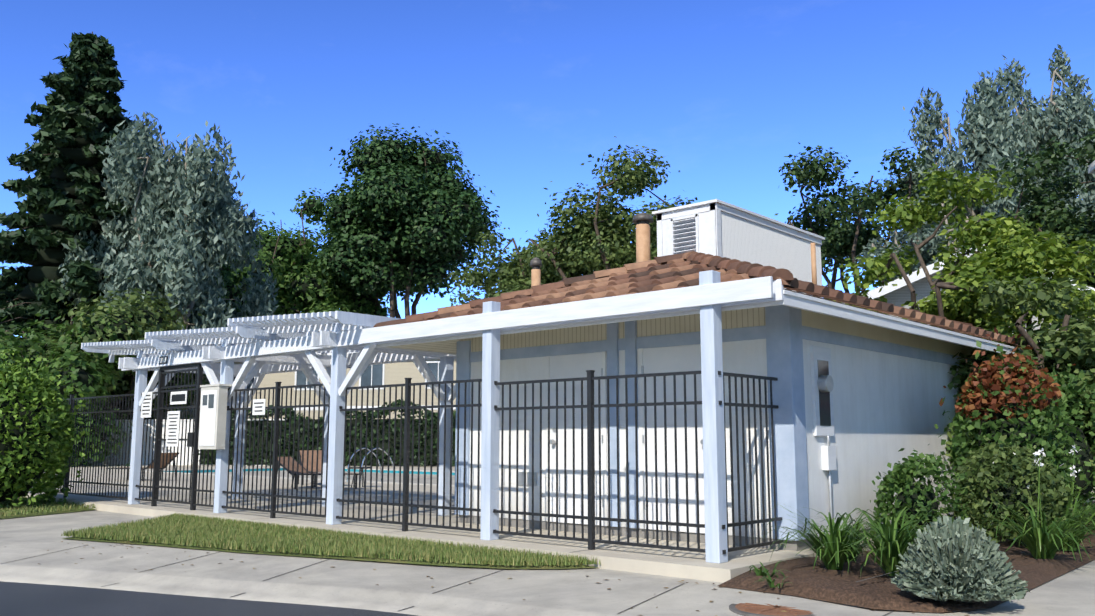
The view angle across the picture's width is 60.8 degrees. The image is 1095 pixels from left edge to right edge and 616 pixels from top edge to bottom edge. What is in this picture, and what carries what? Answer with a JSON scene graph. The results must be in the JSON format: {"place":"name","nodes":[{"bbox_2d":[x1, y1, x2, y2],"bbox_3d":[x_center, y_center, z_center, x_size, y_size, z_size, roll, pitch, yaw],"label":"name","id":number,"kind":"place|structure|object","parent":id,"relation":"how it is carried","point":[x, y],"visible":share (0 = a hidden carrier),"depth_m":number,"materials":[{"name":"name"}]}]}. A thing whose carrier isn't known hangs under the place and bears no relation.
{"place":"outdoors","nodes":[
{"label":"outdoors","id":0,"kind":"place"},
{"bbox_2d":[0,496,96,518],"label":"lawn","id":1,"kind":"structure","parent":0,"point":[61,507],"depth_m":15.08,"materials":[{"name":"green plant"}]},
{"bbox_2d":[58,146,213,329],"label":"eucalyptus tree","id":2,"kind":"object","parent":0,"point":[90,254],"visible":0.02,"depth_m":45.95,"materials":[{"name":"green plant"}]},
{"bbox_2d":[63,112,278,418],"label":"eucalyptus tree","id":3,"kind":"object","parent":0,"point":[204,226],"visible":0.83,"depth_m":45.53,"materials":[{"name":"green plant"}]},
{"bbox_2d":[0,581,417,615],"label":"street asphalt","id":4,"kind":"structure","parent":0,"point":[23,599],"depth_m":7.40,"materials":[{"name":"grey asphalt"}]},
{"bbox_2d":[0,541,953,615],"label":"sidewalk","id":5,"kind":"structure","parent":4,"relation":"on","point":[344,583],"depth_m":7.91,"materials":[{"name":"concrete"}]},
{"bbox_2d":[38,541,968,615],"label":"leaf litter","id":6,"kind":"object","parent":5,"relation":"on","point":[433,586],"visible":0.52,"depth_m":7.84,"materials":[{"name":"brown plant"}]},
{"bbox_2d":[729,604,814,615],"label":"manhole ring","id":7,"kind":"object","parent":5,"relation":"on","point":[732,608],"visible":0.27,"depth_m":6.38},
{"bbox_2d":[735,603,812,615],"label":"manhole cover","id":8,"kind":"object","parent":7,"relation":"in","point":[762,609],"visible":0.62,"depth_m":6.47,"materials":[{"name":"orange metal"}]},
{"bbox_2d":[163,468,454,474],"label":"swimming pool","id":9,"kind":"structure","parent":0,"point":[357,470],"depth_m":34.02,"materials":[{"name":"blue liquid"}]},
{"bbox_2d":[61,513,599,568],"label":"lawn","id":10,"kind":"structure","parent":0,"point":[146,533],"depth_m":9.77,"materials":[{"name":"green plant"}]},
{"bbox_2d":[390,339,462,353],"bbox_3d":[2.697,0.177,12.949,5.600,0.980,8.285,-7,-11,41],"label":"roof underside","id":11,"kind":"object","parent":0,"point":[448,346],"visible":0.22,"depth_m":12.17,"materials":[{"name":"white wood"}]},
{"bbox_2d":[0,470,1094,615],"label":"walkway pavement","id":12,"kind":"structure","parent":0,"point":[1071,593],"depth_m":8.23,"materials":[{"name":"concrete"}]},
{"bbox_2d":[0,342,92,507],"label":"cypress shrub","id":13,"kind":"object","parent":12,"relation":"on","point":[30,435],"visible":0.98,"depth_m":15.34,"materials":[{"name":"green plant"}]},
{"bbox_2d":[0,301,150,466],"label":"tree","id":14,"kind":"object","parent":12,"relation":"on","point":[80,370],"visible":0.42,"depth_m":38.24,"materials":[{"name":"green plant"}]},
{"bbox_2d":[0,32,192,419],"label":"redwood tree","id":15,"kind":"object","parent":12,"relation":"on","point":[63,190],"visible":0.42,"depth_m":47.41,"materials":[{"name":"green plant"}]},
{"bbox_2d":[0,273,208,418],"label":"tree","id":16,"kind":"object","parent":12,"relation":"on","point":[141,314],"visible":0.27,"depth_m":40.72,"materials":[{"name":"green plant"}]},
{"bbox_2d":[206,268,305,313],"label":"green tree","id":17,"kind":"object","parent":12,"relation":"on","point":[280,299],"depth_m":63.18,"materials":[{"name":"green plant"}]},
{"bbox_2d":[208,221,356,317],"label":"green tree","id":18,"kind":"object","parent":12,"relation":"on","point":[269,254],"visible":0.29,"depth_m":59.89,"materials":[{"name":"green plant"}]},
{"bbox_2d":[112,352,455,418],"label":"beige building","id":19,"kind":"structure","parent":12,"relation":"on","point":[386,374],"depth_m":44.89,"materials":[{"name":"beige paint"}]},
{"bbox_2d":[245,188,389,316],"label":"green tree","id":20,"kind":"object","parent":12,"relation":"on","point":[304,288],"visible":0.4,"depth_m":62.75,"materials":[{"name":"green plant"}]},
{"bbox_2d":[199,399,455,466],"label":"pool hedge","id":21,"kind":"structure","parent":12,"relation":"on","point":[422,439],"depth_m":38.79,"materials":[{"name":"green plant"}]},
{"bbox_2d":[297,123,509,317],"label":"broadleaf tree","id":22,"kind":"object","parent":12,"relation":"on","point":[419,218],"visible":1,"depth_m":61.50,"materials":[{"name":"green plant"}]},
{"bbox_2d":[447,227,578,305],"bbox_3d":[-0.216,1.254,32.758,4.921,9.141,6.378,-7,-11,41],"label":"tree","id":23,"kind":"object","parent":12,"relation":"on","point":[475,278],"visible":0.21,"depth_m":32.23,"materials":[{"name":"green plant"}]},
{"bbox_2d":[485,136,697,297],"bbox_3d":[2.335,0.135,30.161,7.399,10.626,8.025,-7,-11,41],"label":"tree","id":24,"kind":"object","parent":12,"relation":"on","point":[599,238],"visible":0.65,"depth_m":29.35,"materials":[{"name":"green plant"}]},
{"bbox_2d":[469,339,986,538],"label":"pool house walls","id":25,"kind":"structure","parent":12,"relation":"on","point":[887,407],"depth_m":10.33,"materials":[{"name":"white paint"}]},
{"bbox_2d":[518,344,704,532],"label":"double doors","id":26,"kind":"structure","parent":25,"relation":"in","point":[671,359],"depth_m":10.11,"materials":[{"name":"white paint"}]},
{"bbox_2d":[454,305,809,540],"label":"pilasters","id":27,"kind":"object","parent":25,"relation":"attached to","point":[784,346],"visible":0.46,"depth_m":9.14,"materials":[{"name":"white paint"}]},
{"bbox_2d":[375,290,1023,354],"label":"roof fascia","id":28,"kind":"structure","parent":25,"relation":"attached to","point":[813,304],"depth_m":9.51,"materials":[{"name":"white wood"}]},
{"bbox_2d":[374,251,1039,346],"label":"roof tiles","id":29,"kind":"object","parent":25,"relation":"on","point":[673,271],"visible":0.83,"depth_m":10.68,"materials":[{"name":"brown tile"}]},
{"bbox_2d":[530,213,817,296],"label":"chimney pipes","id":30,"kind":"object","parent":29,"relation":"on","point":[642,221],"visible":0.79,"depth_m":12.93,"materials":[{"name":"metal"}]},
{"bbox_2d":[652,199,824,297],"bbox_3d":[2.779,-0.624,13.156,1.000,1.105,3.040,-7,-11,41],"label":"roof cupola","id":31,"kind":"object","parent":29,"relation":"on","point":[717,227],"visible":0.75,"depth_m":12.31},
{"bbox_2d":[470,325,978,365],"bbox_3d":[2.840,0.789,13.129,4.744,0.130,6.724,-7,-11,41],"label":"wall frieze","id":32,"kind":"object","parent":25,"relation":"attached to","point":[759,332],"visible":0.14,"depth_m":10.47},
{"bbox_2d":[462,307,996,359],"bbox_3d":[2.840,0.519,13.168,4.720,0.415,6.700,-7,-11,41],"label":"pool house frieze","id":33,"kind":"object","parent":25,"relation":"attached to","point":[742,318],"visible":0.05,"depth_m":10.61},
{"bbox_2d":[810,345,836,519],"bbox_3d":[2.822,1.323,9.365,0.130,1.880,0.400,-7,-11,41],"label":"meter box","id":34,"kind":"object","parent":25,"relation":"attached to","point":[822,392],"depth_m":9.37,"materials":[{"name":"grey metal"}]},
{"bbox_2d":[783,288,965,334],"bbox_3d":[2.697,0.059,12.966,5.600,0.980,8.285,-7,-11,41],"label":"roof base","id":35,"kind":"object","parent":25,"relation":"on","point":[850,305],"visible":0.06,"depth_m":12.17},
{"bbox_2d":[775,141,938,301],"bbox_3d":[11.239,0.034,34.227,6.686,11.990,7.150,3,-9,-19],"label":"open tree","id":36,"kind":"object","parent":12,"relation":"on","point":[843,240],"visible":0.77,"depth_m":34.03,"materials":[{"name":"green plant"}]},
{"bbox_2d":[718,501,1094,612],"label":"mulch bed","id":37,"kind":"object","parent":12,"relation":"on","point":[819,581],"visible":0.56,"depth_m":7.29,"materials":[{"name":"brown soil"}]},
{"bbox_2d":[749,561,786,577],"bbox_3d":[1.718,2.069,7.384,0.411,0.145,0.331,-7,-11,41],"label":"plant","id":38,"kind":"object","parent":37,"relation":"on","point":[758,572],"visible":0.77,"depth_m":7.38,"materials":[{"name":"green plant"}]},
{"bbox_2d":[754,573,792,587],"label":"plant","id":39,"kind":"object","parent":37,"relation":"on","point":[770,582],"visible":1,"depth_m":7.02,"materials":[{"name":"green plant"}]},
{"bbox_2d":[759,503,916,569],"bbox_3d":[2.377,1.925,7.898,1.510,0.573,1.472,-7,-11,41],"label":"agapanthus","id":40,"kind":"object","parent":37,"relation":"on","point":[837,539],"visible":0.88,"depth_m":7.79,"materials":[{"name":"green plant"}]},
{"bbox_2d":[786,508,895,561],"bbox_3d":[2.819,2.071,8.534,1.208,0.464,1.076,-4,-9,27],"label":"agapanthus","id":41,"kind":"object","parent":37,"relation":"on","point":[856,553],"visible":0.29,"depth_m":8.48,"materials":[{"name":"green plant"}]},
{"bbox_2d":[816,502,952,576],"bbox_3d":[2.864,1.889,7.659,1.462,0.577,1.381,2,-8,-15],"label":"agapanthus","id":42,"kind":"object","parent":37,"relation":"on","point":[889,550],"visible":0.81,"depth_m":7.52,"materials":[{"name":"green plant"}]},
{"bbox_2d":[870,444,985,543],"bbox_3d":[3.849,1.923,9.565,1.142,1.055,0.973,-3,-9,20],"label":"green shrub","id":43,"kind":"object","parent":37,"relation":"on","point":[915,497],"visible":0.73,"depth_m":9.46,"materials":[{"name":"green plant"}]},
{"bbox_2d":[891,516,1030,602],"bbox_3d":[2.833,1.729,6.484,0.857,0.561,0.854,2,-8,-11],"label":"shrub","id":44,"kind":"object","parent":37,"relation":"on","point":[958,559],"visible":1,"depth_m":6.28,"materials":[{"name":"green plant"}]},
{"bbox_2d":[934,328,1085,540],"bbox_3d":[5.300,1.401,10.666,1.542,2.386,1.597,-7,-11,41],"label":"photinia shrub","id":45,"kind":"object","parent":37,"relation":"on","point":[999,389],"visible":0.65,"depth_m":10.47,"materials":[{"name":"green plant"}]},
{"bbox_2d":[942,428,1086,544],"bbox_3d":[4.805,1.845,9.665,1.317,1.201,1.460,-7,-11,41],"label":"green shrub","id":46,"kind":"object","parent":37,"relation":"on","point":[1007,487],"visible":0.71,"depth_m":9.44,"materials":[{"name":"green plant"}]},
{"bbox_2d":[942,357,1094,531],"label":"shrub","id":47,"kind":"object","parent":37,"relation":"on","point":[1085,477],"visible":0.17,"depth_m":11.37,"materials":[{"name":"green plant"}]},
{"bbox_2d":[970,448,1094,560],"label":"agapanthus","id":48,"kind":"object","parent":37,"relation":"on","point":[1045,543],"visible":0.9,"depth_m":8.42,"materials":[{"name":"green plant"}]},
{"bbox_2d":[998,445,1094,550],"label":"agapanthus","id":49,"kind":"object","parent":37,"relation":"on","point":[1072,545],"visible":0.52,"depth_m":9.27,"materials":[{"name":"green plant"}]},
{"bbox_2d":[1041,314,1094,512],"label":"shrub","id":50,"kind":"object","parent":37,"relation":"on","point":[1050,371],"depth_m":12.95,"materials":[{"name":"green plant"}]},
{"bbox_2d":[1043,485,1094,530],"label":"plant","id":51,"kind":"object","parent":37,"relation":"on","point":[1083,506],"visible":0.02,"depth_m":10.33,"materials":[{"name":"green plant"}]},
{"bbox_2d":[851,182,964,288],"bbox_3d":[12.180,0.561,30.073,5.111,9.773,4.960,-7,-11,41],"label":"tall tree","id":52,"kind":"object","parent":12,"relation":"on","point":[932,246],"visible":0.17,"depth_m":30.30,"materials":[{"name":"green plant"}]},
{"bbox_2d":[824,162,1094,366],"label":"yellow green tree","id":53,"kind":"object","parent":12,"relation":"on","point":[1019,254],"visible":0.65,"depth_m":15.59,"materials":[{"name":"green plant"}]},
{"bbox_2d":[844,245,1094,341],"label":"grey house","id":54,"kind":"structure","parent":12,"relation":"on","point":[899,294],"depth_m":20.75,"materials":[{"name":"grey paint"}]},
{"bbox_2d":[879,69,1060,286],"bbox_3d":[15.776,-1.485,35.244,6.513,15.253,6.940,-7,-11,41],"label":"eucalyptus tree","id":55,"kind":"object","parent":12,"relation":"on","point":[990,140],"visible":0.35,"depth_m":33.94,"materials":[{"name":"green plant"}]},
{"bbox_2d":[945,270,1094,504],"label":"tree","id":56,"kind":"object","parent":12,"relation":"on","point":[1066,345],"visible":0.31,"depth_m":12.41,"materials":[{"name":"green plant"}]},
{"bbox_2d":[975,128,1094,287],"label":"tall tree","id":57,"kind":"object","parent":12,"relation":"on","point":[1058,220],"visible":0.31,"depth_m":26.43,"materials":[{"name":"green plant"}]},
{"bbox_2d":[997,44,1094,238],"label":"eucalyptus tree","id":58,"kind":"object","parent":12,"relation":"on","point":[1059,120],"visible":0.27,"depth_m":34.81,"materials":[{"name":"green plant"}]},
{"bbox_2d":[1088,160,1094,173],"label":"building","id":59,"kind":"structure","parent":12,"relation":"on","point":[1091,168],"depth_m":24.88,"materials":[{"name":"white paint"}]},
{"bbox_2d":[0,0,1094,335],"label":"sky","id":60,"kind":"structure","parent":0,"point":[723,91],"materials":[{"name":"blue"}]},
{"bbox_2d":[18,465,1094,582],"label":"concrete patio","id":61,"kind":"structure","parent":0,"point":[673,563],"depth_m":11.63,"materials":[{"name":"beige concrete"}]},
{"bbox_2d":[108,453,178,480],"bbox_3d":[-10.653,4.171,24.558,1.835,0.732,0.658,-3,-9,22],"label":"lounge chair","id":62,"kind":"object","parent":61,"relation":"on","point":[168,459],"visible":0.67,"depth_m":24.50,"materials":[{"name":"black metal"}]},
{"bbox_2d":[76,419,283,465],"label":"garden wall","id":63,"kind":"structure","parent":61,"relation":"on","point":[172,449],"depth_m":40.61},
{"bbox_2d":[145,467,454,485],"bbox_3d":[-4.801,5.109,28.534,19.600,0.032,7.100,-7,-11,41],"label":"pool coping","id":64,"kind":"object","parent":61,"relation":"on","point":[310,478],"depth_m":30.51,"materials":[{"name":"beige concrete"}]},
{"bbox_2d":[298,450,321,486],"bbox_3d":[-5.342,3.762,21.957,0.658,0.807,1.760,4,-9,-28],"label":"lounge chair","id":65,"kind":"object","parent":61,"relation":"on","point":[310,459],"visible":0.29,"depth_m":22.51,"materials":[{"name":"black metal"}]},
{"bbox_2d":[277,456,361,488],"bbox_3d":[-5.019,3.586,20.304,1.866,0.690,0.658,-3,-9,22],"label":"lounge chair","id":66,"kind":"object","parent":61,"relation":"on","point":[295,467],"visible":0.69,"depth_m":20.41,"materials":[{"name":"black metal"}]},
{"bbox_2d":[350,467,369,487],"bbox_3d":[-4.207,3.794,20.921,0.500,0.452,0.500,-7,-11,41],"label":"table","id":67,"kind":"object","parent":61,"relation":"on","point":[362,468],"visible":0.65,"depth_m":20.83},
{"bbox_2d":[347,447,395,481],"bbox_3d":[-4.516,4.147,24.002,0.590,1.121,1.140,-7,-11,41],"label":"pool handrail","id":68,"kind":"object","parent":61,"relation":"on","point":[375,456],"visible":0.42,"depth_m":24.02,"materials":[{"name":"silver metal"}]},
{"bbox_2d":[41,370,782,553],"bbox_3d":[-6.450,2.355,15.918,22.411,1.886,1.191,-7,-11,41],"label":"iron fence","id":69,"kind":"object","parent":61,"relation":"on","point":[590,406],"visible":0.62,"depth_m":10.26,"materials":[{"name":"black metal"}]},
{"bbox_2d":[252,399,265,414],"bbox_3d":[-4.037,1.385,13.062,0.320,0.220,0.008,-7,-11,41],"label":"sign","id":70,"kind":"object","parent":69,"relation":"attached to","point":[258,406],"visible":1,"depth_m":13.05,"materials":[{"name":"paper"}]},
{"bbox_2d":[128,270,727,563],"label":"timber posts","id":71,"kind":"object","parent":61,"relation":"on","point":[715,508],"visible":0.65,"depth_m":10.05,"materials":[{"name":"white wood"}]},
{"bbox_2d":[141,392,152,417],"bbox_3d":[-6.590,1.590,15.347,0.360,0.420,0.008,-7,-11,41],"label":"sign","id":72,"kind":"object","parent":71,"relation":"attached to","point":[146,407],"visible":0.92,"depth_m":15.32,"materials":[{"name":"plastic"}]},
{"bbox_2d":[159,356,167,363],"bbox_3d":[-6.144,0.833,14.929,0.260,0.120,0.012,-7,-11,41],"label":"house number","id":73,"kind":"object","parent":71,"relation":"attached to","point":[162,359],"visible":1,"depth_m":14.91,"materials":[{"name":"white metal"}]},
{"bbox_2d":[151,363,202,509],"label":"iron gate","id":74,"kind":"structure","parent":71,"relation":"attached to","point":[192,439],"depth_m":14.55,"materials":[{"name":"black metal"}]},
{"bbox_2d":[166,411,179,446],"bbox_3d":[-5.883,1.896,14.662,0.400,0.550,0.008,-7,-11,41],"label":"pool rules sign","id":75,"kind":"object","parent":74,"relation":"attached to","point":[172,431],"visible":1,"depth_m":14.65,"materials":[{"name":"plastic"}]},
{"bbox_2d":[170,391,186,404],"bbox_3d":[-5.786,1.409,14.644,0.520,0.200,0.008,-7,-11,41],"label":"gate sign","id":76,"kind":"object","parent":74,"relation":"attached to","point":[179,397],"visible":1,"depth_m":14.63,"materials":[{"name":"plastic"}]},
{"bbox_2d":[198,384,231,448],"bbox_3d":[-4.829,1.593,13.652,0.560,0.935,0.306,-7,-11,41],"label":"utility box","id":77,"kind":"object","parent":71,"relation":"attached to","point":[213,416],"visible":0.96,"depth_m":13.47,"materials":[{"name":"metal"}]},
{"bbox_2d":[81,311,400,355],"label":"pergola lattice slats","id":78,"kind":"object","parent":71,"relation":"on","point":[247,327],"visible":0.52,"depth_m":13.06,"materials":[{"name":"white wood"}]},
{"bbox_2d":[139,343,455,407],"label":"pergola braces","id":79,"kind":"object","parent":71,"relation":"attached to","point":[245,375],"visible":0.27,"depth_m":13.42,"materials":[{"name":"white wood"}]},
{"bbox_2d":[118,276,783,376],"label":"timber beams","id":80,"kind":"structure","parent":71,"relation":"on","point":[283,355],"depth_m":10.44,"materials":[{"name":"white wood"}]},
{"bbox_2d":[109,324,367,363],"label":"pergola purlins","id":81,"kind":"object","parent":80,"relation":"on","point":[308,329],"visible":0.23,"depth_m":13.73,"materials":[{"name":"white wood"}]},
{"bbox_2d":[97,479,899,581],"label":"deck joints","id":82,"kind":"object","parent":61,"relation":"on","point":[474,524],"visible":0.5,"depth_m":12.48,"materials":[{"name":"grey concrete"}]},
{"bbox_2d":[459,513,985,550],"bbox_3d":[2.840,2.868,12.833,4.690,0.200,6.670,-7,-11,41],"label":"pool house foundation","id":83,"kind":"object","parent":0,"point":[662,535],"visible":0.07,"depth_m":10.04,"materials":[{"name":"grey concrete"}]}
]}

